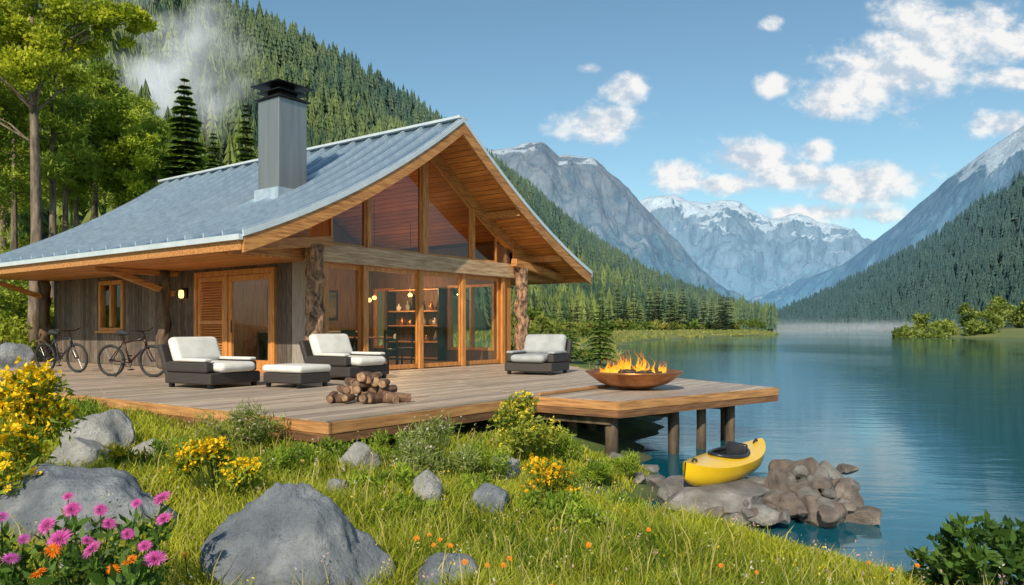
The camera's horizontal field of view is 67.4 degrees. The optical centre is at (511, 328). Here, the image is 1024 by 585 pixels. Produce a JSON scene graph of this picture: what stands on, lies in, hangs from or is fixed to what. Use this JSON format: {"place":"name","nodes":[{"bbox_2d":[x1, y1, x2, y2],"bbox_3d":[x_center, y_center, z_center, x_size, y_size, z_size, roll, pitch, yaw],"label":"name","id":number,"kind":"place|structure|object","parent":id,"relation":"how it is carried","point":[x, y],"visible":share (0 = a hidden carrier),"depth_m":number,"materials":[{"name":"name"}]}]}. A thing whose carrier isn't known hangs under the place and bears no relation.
{"place":"outdoors","nodes":[
{"label":"outdoors","id":0,"kind":"place"},
{"bbox_2d":[29,6,777,331],"bbox_3d":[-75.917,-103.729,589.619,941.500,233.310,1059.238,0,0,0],"label":"mountain","id":1,"kind":"structure","parent":0,"point":[172,67],"depth_m":252.20,"materials":[{"name":"plant"}]},
{"bbox_2d":[0,0,782,330],"bbox_3d":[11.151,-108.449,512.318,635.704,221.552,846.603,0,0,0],"label":"conifer forest","id":2,"kind":"object","parent":1,"relation":"on","point":[198,40],"visible":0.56,"depth_m":333.39,"materials":[{"name":"plant"}]},
{"bbox_2d":[0,282,1023,584],"bbox_3d":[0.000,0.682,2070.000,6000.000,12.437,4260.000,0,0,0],"label":"ground","id":3,"kind":"structure","parent":0,"point":[630,430],"depth_m":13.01,"materials":[{"name":"plant"}]},
{"bbox_2d":[0,73,29,207],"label":"leafy tree","id":4,"kind":"object","parent":3,"relation":"on","point":[5,140],"visible":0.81,"depth_m":27.08,"materials":[{"name":"green plant"}]},
{"bbox_2d":[0,342,34,367],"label":"boulder","id":5,"kind":"object","parent":3,"relation":"on","point":[10,352],"visible":0.65,"depth_m":19.54,"materials":[{"name":"stone"}]},
{"bbox_2d":[0,303,35,347],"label":"woodland bush","id":6,"kind":"object","parent":3,"relation":"on","point":[11,331],"visible":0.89,"depth_m":22.27,"materials":[{"name":"green plant"}]},
{"bbox_2d":[0,511,45,584],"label":"pink flower plant","id":7,"kind":"object","parent":3,"relation":"on","point":[11,561],"visible":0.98,"depth_m":3.00,"materials":[{"name":"green plant"}]},
{"bbox_2d":[0,291,53,335],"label":"woodland bush","id":8,"kind":"object","parent":3,"relation":"on","point":[21,303],"visible":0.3,"depth_m":25.95,"materials":[{"name":"green plant"}]},
{"bbox_2d":[0,97,57,282],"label":"leafy tree","id":9,"kind":"object","parent":3,"relation":"on","point":[23,209],"visible":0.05,"depth_m":38.02,"materials":[{"name":"green plant"}]},
{"bbox_2d":[0,77,59,290],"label":"leafy tree","id":10,"kind":"object","parent":3,"relation":"on","point":[14,223],"visible":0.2,"depth_m":30.99,"materials":[{"name":"green plant"}]},
{"bbox_2d":[0,409,61,496],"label":"yellow flower bush","id":11,"kind":"object","parent":3,"relation":"on","point":[22,450],"visible":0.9,"depth_m":4.82,"materials":[{"name":"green plant"}]},
{"bbox_2d":[0,355,87,468],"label":"yellow flower bush","id":12,"kind":"object","parent":3,"relation":"on","point":[26,394],"visible":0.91,"depth_m":5.53,"materials":[{"name":"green plant"}]},
{"bbox_2d":[20,543,77,584],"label":"orange flower plant","id":13,"kind":"object","parent":3,"relation":"on","point":[43,575],"visible":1,"depth_m":2.88,"materials":[{"name":"green plant"}]},
{"bbox_2d":[0,30,103,324],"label":"leafy tree","id":14,"kind":"object","parent":3,"relation":"on","point":[54,165],"visible":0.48,"depth_m":27.84,"materials":[{"name":"green plant"}]},
{"bbox_2d":[18,91,109,231],"bbox_3d":[-17.354,-4.784,29.947,3.354,9.179,3.231,0,0,43],"label":"leafy tree","id":15,"kind":"object","parent":3,"relation":"on","point":[81,183],"visible":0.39,"depth_m":29.94,"materials":[{"name":"green plant"}]},
{"bbox_2d":[44,98,99,227],"bbox_3d":[-21.562,-6.727,38.101,4.080,9.923,3.666,0,0,-36],"label":"leafy tree","id":16,"kind":"object","parent":3,"relation":"on","point":[77,203],"visible":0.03,"depth_m":38.06,"materials":[{"name":"green plant"}]},
{"bbox_2d":[46,436,110,466],"bbox_3d":[-4.008,1.180,7.149,0.458,0.397,0.543,0,0,-3],"label":"boulder","id":17,"kind":"object","parent":3,"relation":"on","point":[77,450],"visible":0.55,"depth_m":6.95,"materials":[{"name":"stone"}]},
{"bbox_2d":[0,0,158,345],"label":"broadleaf tree","id":18,"kind":"object","parent":3,"relation":"on","point":[24,64],"visible":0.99,"depth_m":23.98,"materials":[{"name":"green plant"}]},
{"bbox_2d":[49,395,109,418],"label":"green shrub","id":19,"kind":"object","parent":3,"relation":"on","point":[83,409],"visible":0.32,"depth_m":9.36,"materials":[{"name":"green plant"}]},
{"bbox_2d":[0,463,178,548],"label":"boulder","id":20,"kind":"object","parent":3,"relation":"on","point":[38,498],"visible":0.48,"depth_m":4.57,"materials":[{"name":"stone"}]},
{"bbox_2d":[59,409,134,450],"bbox_3d":[-4.267,1.162,7.909,0.711,0.636,0.657,0,0,38],"label":"boulder","id":21,"kind":"object","parent":3,"relation":"on","point":[110,426],"visible":0.48,"depth_m":7.77,"materials":[{"name":"stone"}]},
{"bbox_2d":[69,58,135,219],"bbox_3d":[-17.983,-6.200,33.128,3.745,10.806,3.810,0,0,34],"label":"leafy tree","id":22,"kind":"object","parent":3,"relation":"on","point":[105,83],"visible":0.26,"depth_m":32.84,"materials":[{"name":"green plant"}]},
{"bbox_2d":[33,491,176,584],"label":"pink flower plant","id":23,"kind":"object","parent":3,"relation":"on","point":[82,563],"visible":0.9,"depth_m":3.18,"materials":[{"name":"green plant"}]},
{"bbox_2d":[87,551,150,584],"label":"orange flower plant","id":24,"kind":"object","parent":3,"relation":"on","point":[130,574],"visible":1,"depth_m":2.81,"materials":[{"name":"green plant"}]},
{"bbox_2d":[85,97,162,207],"bbox_3d":[-15.618,-4.775,31.053,3.328,8.787,2.823,0,0,0],"label":"leafy tree","id":25,"kind":"object","parent":3,"relation":"on","point":[137,143],"visible":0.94,"depth_m":30.49,"materials":[{"name":"green plant"}]},
{"bbox_2d":[99,443,153,466],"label":"shrub","id":26,"kind":"object","parent":3,"relation":"on","point":[120,453],"visible":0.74,"depth_m":6.54,"materials":[{"name":"green plant"}]},
{"bbox_2d":[99,91,160,209],"bbox_3d":[-18.415,-6.731,38.017,3.652,9.698,2.985,0,0,-23],"label":"leafy tree","id":27,"kind":"object","parent":3,"relation":"on","point":[140,106],"visible":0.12,"depth_m":37.54,"materials":[{"name":"green plant"}]},
{"bbox_2d":[131,112,175,195],"bbox_3d":[-16.806,-5.798,36.201,3.469,8.728,2.849,0,0,18],"label":"leafy tree","id":28,"kind":"object","parent":3,"relation":"on","point":[155,123],"visible":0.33,"depth_m":35.65,"materials":[{"name":"green plant"}]},
{"bbox_2d":[148,436,198,461],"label":"green shrub","id":29,"kind":"object","parent":3,"relation":"on","point":[157,444],"visible":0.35,"depth_m":7.21,"materials":[{"name":"green plant"}]},
{"bbox_2d":[157,78,208,177],"bbox_3d":[-14.093,-5.723,33.028,4.037,10.001,3.928,0,0,38],"label":"spruce","id":30,"kind":"object","parent":3,"relation":"on","point":[179,159],"visible":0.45,"depth_m":32.91,"materials":[{"name":"green plant"}]},
{"bbox_2d":[204,131,222,169],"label":"spruce","id":31,"kind":"object","parent":3,"relation":"on","point":[213,163],"visible":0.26,"depth_m":45.99,"materials":[{"name":"green plant"}]},
{"bbox_2d":[165,435,267,503],"bbox_3d":[-2.196,1.052,5.717,0.788,0.553,0.552,0,0,0],"label":"yellow flower bush","id":32,"kind":"object","parent":3,"relation":"on","point":[214,450],"visible":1,"depth_m":5.62,"materials":[{"name":"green plant"}]},
{"bbox_2d":[187,397,288,450],"bbox_3d":[-2.987,1.069,8.415,1.082,0.652,0.766,0,0,0],"label":"white flower shrub","id":33,"kind":"object","parent":3,"relation":"on","point":[240,419],"visible":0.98,"depth_m":8.32,"materials":[{"name":"green plant"}]},
{"bbox_2d":[233,105,257,162],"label":"spruce","id":34,"kind":"object","parent":3,"relation":"on","point":[246,142],"visible":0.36,"depth_m":41.99,"materials":[{"name":"green plant"}]},
{"bbox_2d":[260,440,326,477],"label":"green shrub","id":35,"kind":"object","parent":3,"relation":"on","point":[285,456],"visible":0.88,"depth_m":6.93,"materials":[{"name":"green plant"}]},
{"bbox_2d":[0,78,592,372],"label":"cabin","id":36,"kind":"object","parent":3,"relation":"on","point":[293,223],"visible":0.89,"depth_m":19.19,"materials":[{"name":"wood"}]},
{"bbox_2d":[94,280,123,332],"bbox_3d":[-11.105,-0.595,21.295,1.490,1.450,0.220,0,0,36],"label":"window","id":37,"kind":"structure","parent":36,"relation":"in","point":[112,284],"depth_m":21.30,"materials":[{"name":"brown wood"}]},
{"bbox_2d":[228,273,269,367],"bbox_3d":[-5.988,-0.160,17.516,1.610,2.120,0.124,0,0,36],"label":"side door","id":38,"kind":"structure","parent":36,"relation":"in","point":[259,363],"depth_m":17.87,"materials":[{"name":"brown wood"}]},
{"bbox_2d":[267,287,337,319],"bbox_3d":[-6.275,-0.725,23.212,0.036,0.950,2.600,0,0,36],"label":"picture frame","id":39,"kind":"object","parent":36,"relation":"attached to","point":[333,304],"visible":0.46,"depth_m":24.07,"materials":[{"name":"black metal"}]},
{"bbox_2d":[259,331,356,359],"bbox_3d":[-5.972,0.533,22.988,0.680,0.910,3.260,0,0,36],"label":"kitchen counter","id":40,"kind":"object","parent":36,"relation":"on","point":[263,345],"visible":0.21,"depth_m":21.82,"materials":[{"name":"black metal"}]},
{"bbox_2d":[329,263,362,351],"bbox_3d":[-3.804,-0.225,17.219,0.062,2.410,1.154,0,0,36],"label":"glass door","id":41,"kind":"structure","parent":36,"relation":"in","point":[359,269],"depth_m":17.62,"materials":[{"name":"brown wood"}]},
{"bbox_2d":[329,200,365,247],"bbox_3d":[-3.687,-2.516,17.312,0.072,1.342,1.058,0,0,36],"label":"gable window","id":42,"kind":"structure","parent":36,"relation":"in","point":[348,228],"depth_m":17.36,"materials":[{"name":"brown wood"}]},
{"bbox_2d":[373,288,393,347],"bbox_3d":[-4.151,-0.325,25.161,0.950,1.950,0.180,0,0,36],"label":"window","id":43,"kind":"structure","parent":36,"relation":"in","point":[375,291],"depth_m":25.33,"materials":[{"name":"brown wood"}]},
{"bbox_2d":[369,266,417,369],"bbox_3d":[-2.863,-0.225,18.395,0.062,2.410,1.824,0,0,36],"label":"glass door","id":44,"kind":"structure","parent":36,"relation":"in","point":[377,269],"depth_m":18.93,"materials":[{"name":"brown wood"}]},
{"bbox_2d":[371,166,421,253],"bbox_3d":[-2.792,-3.141,18.521,0.072,2.592,1.771,0,0,36],"label":"gable window","id":45,"kind":"structure","parent":36,"relation":"in","point":[396,211],"depth_m":18.61,"materials":[{"name":"brown glass"}]},
{"bbox_2d":[387,288,445,360],"bbox_3d":[-2.997,-0.112,23.987,2.200,2.200,0.340,0,0,36],"label":"wall shelf","id":46,"kind":"object","parent":36,"relation":"on","point":[440,325],"depth_m":23.79,"materials":[{"name":"brown wood"}]},
{"bbox_2d":[424,271,460,366],"bbox_3d":[-1.830,-0.225,19.795,0.062,2.410,1.624,0,0,36],"label":"glass door","id":47,"kind":"structure","parent":36,"relation":"in","point":[426,273],"depth_m":20.28,"materials":[{"name":"brown wood"}]},
{"bbox_2d":[428,159,470,258],"bbox_3d":[-1.659,-3.141,20.059,0.072,2.592,1.771,0,0,36],"label":"gable window","id":48,"kind":"structure","parent":36,"relation":"in","point":[449,214],"depth_m":20.00,"materials":[{"name":"brown glass"}]},
{"bbox_2d":[447,284,493,350],"bbox_3d":[-1.193,-0.325,22.979,1.800,1.950,0.180,0,0,36],"label":"window","id":49,"kind":"structure","parent":36,"relation":"in","point":[471,287],"depth_m":22.98,"materials":[{"name":"brown wood"}]},
{"bbox_2d":[466,275,499,364],"bbox_3d":[-0.872,-0.225,21.196,0.062,2.410,1.734,0,0,36],"label":"glass door","id":50,"kind":"structure","parent":36,"relation":"in","point":[497,280],"depth_m":21.81,"materials":[{"name":"brown wood"}]},
{"bbox_2d":[475,213,496,261],"bbox_3d":[-0.764,-2.516,21.272,0.072,1.342,1.058,0,0,36],"label":"gable window","id":51,"kind":"structure","parent":36,"relation":"in","point":[485,239],"depth_m":21.28,"materials":[{"name":"brown glass"}]},
{"bbox_2d":[199,482,395,584],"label":"boulder","id":52,"kind":"object","parent":3,"relation":"on","point":[278,528],"visible":0.98,"depth_m":3.65,"materials":[{"name":"stone"}]},
{"bbox_2d":[307,435,374,463],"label":"green shrub","id":53,"kind":"object","parent":3,"relation":"on","point":[329,444],"visible":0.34,"depth_m":7.85,"materials":[{"name":"green plant"}]},
{"bbox_2d":[338,441,381,472],"bbox_3d":[-1.556,1.351,7.672,0.464,0.463,0.372,0,0,36],"label":"boulder","id":54,"kind":"object","parent":3,"relation":"on","point":[355,451],"visible":0.45,"depth_m":7.51,"materials":[{"name":"stone"}]},
{"bbox_2d":[344,460,418,494],"bbox_3d":[-1.007,1.245,6.159,0.683,0.358,0.469,0,0,-20],"label":"green shrub","id":55,"kind":"object","parent":3,"relation":"on","point":[406,474],"visible":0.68,"depth_m":6.16,"materials":[{"name":"green plant"}]},
{"bbox_2d":[360,429,410,464],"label":"green shrub","id":56,"kind":"object","parent":3,"relation":"on","point":[379,448],"visible":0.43,"depth_m":7.98,"materials":[{"name":"green plant"}]},
{"bbox_2d":[0,362,778,454],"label":"deck","id":57,"kind":"structure","parent":3,"relation":"on","point":[572,396],"depth_m":11.48,"materials":[{"name":"brown wood"}]},
{"bbox_2d":[35,327,87,372],"bbox_3d":[-10.328,0.499,17.571,1.698,1.023,0.635,0,4,22],"label":"bicycle","id":58,"kind":"object","parent":57,"relation":"on","point":[53,332],"visible":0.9,"depth_m":17.53,"materials":[{"name":"black metal"}]},
{"bbox_2d":[97,327,163,376],"bbox_3d":[-7.862,0.499,15.868,1.698,1.023,0.635,0,4,14],"label":"bicycle","id":59,"kind":"object","parent":57,"relation":"on","point":[120,332],"visible":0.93,"depth_m":15.86,"materials":[{"name":"black metal"}]},
{"bbox_2d":[157,337,259,388],"bbox_3d":[-5.224,0.574,13.328,1.433,0.852,1.109,0,0,29],"label":"lounge chair","id":60,"kind":"object","parent":57,"relation":"on","point":[195,360],"visible":1,"depth_m":13.08,"materials":[{"name":"fabric"}]},
{"bbox_2d":[262,363,330,388],"bbox_3d":[-3.696,0.810,13.200,0.920,0.380,0.760,0,0,30],"label":"ottoman","id":61,"kind":"object","parent":57,"relation":"on","point":[298,374],"visible":1,"depth_m":12.92,"materials":[{"name":"wicker"}]},
{"bbox_2d":[299,334,388,377],"bbox_3d":[-3.316,0.554,15.334,1.498,0.891,1.159,0,0,33],"label":"lounge chair","id":62,"kind":"object","parent":57,"relation":"on","point":[338,355],"visible":0.9,"depth_m":15.11,"materials":[{"name":"fabric"}]},
{"bbox_2d":[505,334,571,374],"bbox_3d":[0.591,0.566,17.055,1.129,0.868,1.459,0,0,23],"label":"lounge chair","id":63,"kind":"object","parent":57,"relation":"on","point":[549,353],"visible":1,"depth_m":16.79,"materials":[{"name":"fabric"}]},
{"bbox_2d":[585,368,683,389],"bbox_3d":[2.018,0.849,12.700,1.606,0.303,1.606,0,0,0],"label":"fire bowl","id":64,"kind":"object","parent":57,"relation":"on","point":[635,381],"visible":0.87,"depth_m":12.16,"materials":[{"name":"orange metal"}]},
{"bbox_2d":[600,350,666,372],"bbox_3d":[2.017,0.597,12.688,1.178,0.509,1.126,0,0,0],"label":"fire","id":65,"kind":"object","parent":64,"relation":"in","point":[622,367],"visible":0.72,"depth_m":12.64,"materials":[{"name":"orange"}]},
{"bbox_2d":[376,490,435,518],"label":"green shrub","id":66,"kind":"object","parent":3,"relation":"on","point":[405,501],"visible":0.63,"depth_m":5.41,"materials":[{"name":"green plant"}]},
{"bbox_2d":[413,470,442,506],"bbox_3d":[-0.645,1.278,5.840,0.216,0.385,0.306,0,0,-45],"label":"boulder","id":67,"kind":"object","parent":3,"relation":"on","point":[431,484],"visible":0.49,"depth_m":5.78,"materials":[{"name":"stone"}]},
{"bbox_2d":[384,408,481,478],"bbox_3d":[-0.760,1.183,7.558,0.977,0.755,0.937,0,0,0],"label":"white flower shrub","id":68,"kind":"object","parent":3,"relation":"on","point":[418,453],"visible":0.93,"depth_m":7.49,"materials":[{"name":"green plant"}]},
{"bbox_2d":[413,552,479,584],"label":"boulder","id":69,"kind":"object","parent":3,"relation":"on","point":[432,563],"visible":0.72,"depth_m":3.72,"materials":[{"name":"stone"}]},
{"bbox_2d":[454,470,498,496],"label":"green shrub","id":70,"kind":"object","parent":3,"relation":"on","point":[469,479],"visible":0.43,"depth_m":6.52,"materials":[{"name":"green plant"}]},
{"bbox_2d":[457,437,515,481],"bbox_3d":[-0.294,1.415,7.994,0.636,0.574,0.561,0,0,25],"label":"green shrub","id":71,"kind":"object","parent":3,"relation":"on","point":[497,466],"visible":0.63,"depth_m":7.94,"materials":[{"name":"green plant"}]},
{"bbox_2d":[471,482,509,514],"bbox_3d":[-0.173,1.399,6.074,0.326,0.331,0.410,0,0,22],"label":"boulder","id":72,"kind":"object","parent":3,"relation":"on","point":[498,493],"visible":0.56,"depth_m":6.00,"materials":[{"name":"stone"}]},
{"bbox_2d":[486,389,567,463],"bbox_3d":[0.178,1.153,8.977,0.885,0.902,0.956,0,0,-12],"label":"bush","id":73,"kind":"object","parent":3,"relation":"on","point":[514,420],"visible":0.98,"depth_m":8.84,"materials":[{"name":"green plant"}]},
{"bbox_2d":[530,310,565,333],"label":"lakeside bush","id":74,"kind":"object","parent":3,"relation":"on","point":[542,322],"visible":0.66,"depth_m":74.92,"materials":[{"name":"green plant"}]},
{"bbox_2d":[518,453,580,497],"bbox_3d":[0.340,1.381,6.859,0.592,0.509,0.580,0,0,0],"label":"yellow flower bush","id":75,"kind":"object","parent":3,"relation":"on","point":[551,471],"visible":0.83,"depth_m":6.79,"materials":[{"name":"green plant"}]},
{"bbox_2d":[510,487,589,522],"bbox_3d":[0.298,1.399,6.001,0.623,0.359,0.544,0,0,40],"label":"green shrub","id":76,"kind":"object","parent":3,"relation":"on","point":[552,505],"visible":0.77,"depth_m":5.92,"materials":[{"name":"green plant"}]},
{"bbox_2d":[544,426,585,462],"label":"green shrub","id":77,"kind":"object","parent":3,"relation":"on","point":[561,447],"visible":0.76,"depth_m":9.29,"materials":[{"name":"green plant"}]},
{"bbox_2d":[560,304,582,362],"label":"young pine","id":78,"kind":"object","parent":3,"relation":"on","point":[573,349],"visible":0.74,"depth_m":31.87,"materials":[{"name":"green plant"}]},
{"bbox_2d":[379,329,776,362],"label":"reed bed","id":79,"kind":"object","parent":3,"relation":"on","point":[625,337],"visible":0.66,"depth_m":123.00,"materials":[{"name":"green plant"}]},
{"bbox_2d":[549,498,617,535],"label":"green shrub","id":80,"kind":"object","parent":3,"relation":"on","point":[578,512],"visible":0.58,"depth_m":5.52,"materials":[{"name":"green plant"}]},
{"bbox_2d":[572,457,614,485],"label":"green shrub","id":81,"kind":"object","parent":3,"relation":"on","point":[602,469],"visible":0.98,"depth_m":8.34,"materials":[{"name":"green plant"}]},
{"bbox_2d":[581,288,616,365],"bbox_3d":[3.761,-0.024,33.031,1.600,3.485,1.500,0,0,9],"label":"young pine","id":82,"kind":"object","parent":3,"relation":"on","point":[599,350],"visible":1,"depth_m":32.84,"materials":[{"name":"green plant"}]},
{"bbox_2d":[610,450,640,479],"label":"green shrub","id":83,"kind":"object","parent":3,"relation":"on","point":[627,463],"visible":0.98,"depth_m":8.94,"materials":[{"name":"green plant"}]},
{"bbox_2d":[604,489,650,511],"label":"green shrub","id":84,"kind":"object","parent":3,"relation":"on","point":[635,498],"visible":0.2,"depth_m":6.88,"materials":[{"name":"green plant"}]},
{"bbox_2d":[910,311,941,332],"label":"lakeside bush","id":85,"kind":"object","parent":3,"relation":"on","point":[920,322],"visible":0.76,"depth_m":177.97,"materials":[{"name":"green plant"}]},
{"bbox_2d":[927,318,960,334],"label":"lakeside bush","id":86,"kind":"object","parent":3,"relation":"on","point":[950,326],"visible":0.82,"depth_m":163.97,"materials":[{"name":"green plant"}]},
{"bbox_2d":[904,527,992,584],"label":"leafy plant","id":87,"kind":"object","parent":3,"relation":"on","point":[921,555],"visible":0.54,"depth_m":4.87,"materials":[{"name":"green plant"}]},
{"bbox_2d":[956,302,977,326],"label":"lakeside bush","id":88,"kind":"object","parent":3,"relation":"on","point":[968,312],"visible":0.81,"depth_m":179.59,"materials":[{"name":"green plant"}]},
{"bbox_2d":[928,510,1023,584],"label":"leafy plant","id":89,"kind":"object","parent":3,"relation":"on","point":[994,536],"visible":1,"depth_m":4.55,"materials":[{"name":"green plant"}]},
{"bbox_2d":[962,318,1000,335],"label":"lakeside bush","id":90,"kind":"object","parent":3,"relation":"on","point":[974,327],"visible":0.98,"depth_m":158.38,"materials":[{"name":"green plant"}]},
{"bbox_2d":[966,309,1005,328],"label":"lakeside bush","id":91,"kind":"object","parent":3,"relation":"on","point":[994,318],"visible":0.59,"depth_m":166.17,"materials":[{"name":"green plant"}]},
{"bbox_2d":[985,295,1014,327],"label":"lakeside bush","id":92,"kind":"object","parent":3,"relation":"on","point":[997,306],"visible":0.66,"depth_m":184.31,"materials":[{"name":"green plant"}]},
{"bbox_2d":[488,142,745,300],"bbox_3d":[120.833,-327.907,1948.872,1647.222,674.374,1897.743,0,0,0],"label":"mountain","id":93,"kind":"structure","parent":0,"point":[597,197],"depth_m":1894.18,"materials":[{"name":"stone"}]},
{"bbox_2d":[227,0,1023,239],"label":"sky","id":94,"kind":"structure","parent":0,"point":[850,114],"materials":[{"name":"blue"}]},
{"bbox_2d":[639,194,874,300],"bbox_3d":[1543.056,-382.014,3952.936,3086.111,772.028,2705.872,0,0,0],"label":"mountain","id":95,"kind":"structure","parent":0,"point":[742,249],"depth_m":3574.80,"materials":[{"name":"stone"}]},
{"bbox_2d":[618,330,1023,583],"bbox_3d":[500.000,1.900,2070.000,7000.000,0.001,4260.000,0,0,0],"label":"lake","id":96,"kind":"structure","parent":0,"point":[925,435],"depth_m":15.83,"materials":[{"name":"liquid"}]},
{"bbox_2d":[657,475,687,503],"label":"shore rock","id":97,"kind":"object","parent":96,"relation":"on","point":[671,485],"visible":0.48,"depth_m":8.02,"materials":[{"name":"stone"}]},
{"bbox_2d":[659,478,769,513],"bbox_3d":[2.112,1.732,7.809,1.237,0.371,0.989,0,0,8],"label":"shore rock","id":98,"kind":"object","parent":96,"relation":"on","point":[731,496],"visible":0.59,"depth_m":7.48,"materials":[{"name":"stone"}]},
{"bbox_2d":[682,438,765,485],"bbox_3d":[2.323,1.456,8.325,0.522,0.380,2.100,6,4,37],"label":"kayak","id":99,"kind":"object","parent":98,"relation":"on","point":[730,461],"visible":0.98,"depth_m":7.98,"materials":[{"name":"yellow plastic"}]},
{"bbox_2d":[748,502,780,525],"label":"shore rock","id":100,"kind":"object","parent":96,"relation":"in","point":[771,515],"visible":0.56,"depth_m":7.22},
{"bbox_2d":[763,468,796,495],"bbox_3d":[2.736,1.675,7.865,0.308,0.485,0.422,0,0,-8],"label":"shore rock","id":101,"kind":"object","parent":96,"relation":"on","point":[779,480],"visible":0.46,"depth_m":7.80,"materials":[{"name":"stone"}]},
{"bbox_2d":[776,491,804,517],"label":"shore rock","id":102,"kind":"object","parent":96,"relation":"on","point":[793,502],"visible":0.64,"depth_m":7.51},
{"bbox_2d":[798,496,847,527],"bbox_3d":[3.025,1.809,7.481,0.464,0.343,0.352,0,0,15],"label":"shore rock","id":103,"kind":"object","parent":96,"relation":"in","point":[813,518],"visible":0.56,"depth_m":7.40,"materials":[{"name":"stone"}]},
{"bbox_2d":[818,505,839,523],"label":"shore stone","id":104,"kind":"object","parent":103,"relation":"on","point":[829,514],"visible":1,"depth_m":7.16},
{"bbox_2d":[834,478,863,507],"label":"shore rock","id":105,"kind":"object","parent":96,"relation":"on","point":[845,489],"visible":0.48,"depth_m":7.89,"materials":[{"name":"stone"}]},
{"bbox_2d":[846,505,881,524],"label":"shore rock","id":106,"kind":"object","parent":96,"relation":"on","point":[868,515],"visible":0.8,"depth_m":7.45,"materials":[{"name":"stone"}]},
{"bbox_2d":[749,126,1023,310],"bbox_3d":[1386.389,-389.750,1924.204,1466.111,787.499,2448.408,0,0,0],"label":"mountain","id":107,"kind":"structure","parent":0,"point":[998,165],"depth_m":1942.52,"materials":[{"name":"stone"}]},
{"bbox_2d":[781,195,1023,330],"bbox_3d":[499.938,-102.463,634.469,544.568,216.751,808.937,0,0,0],"label":"mountain","id":108,"kind":"structure","parent":0,"point":[879,328],"depth_m":557.98,"materials":[{"name":"plant"}]},
{"bbox_2d":[776,169,1023,330],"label":"conifer forest","id":109,"kind":"object","parent":108,"relation":"on","point":[842,302],"visible":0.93,"depth_m":574.21,"materials":[{"name":"plant"}]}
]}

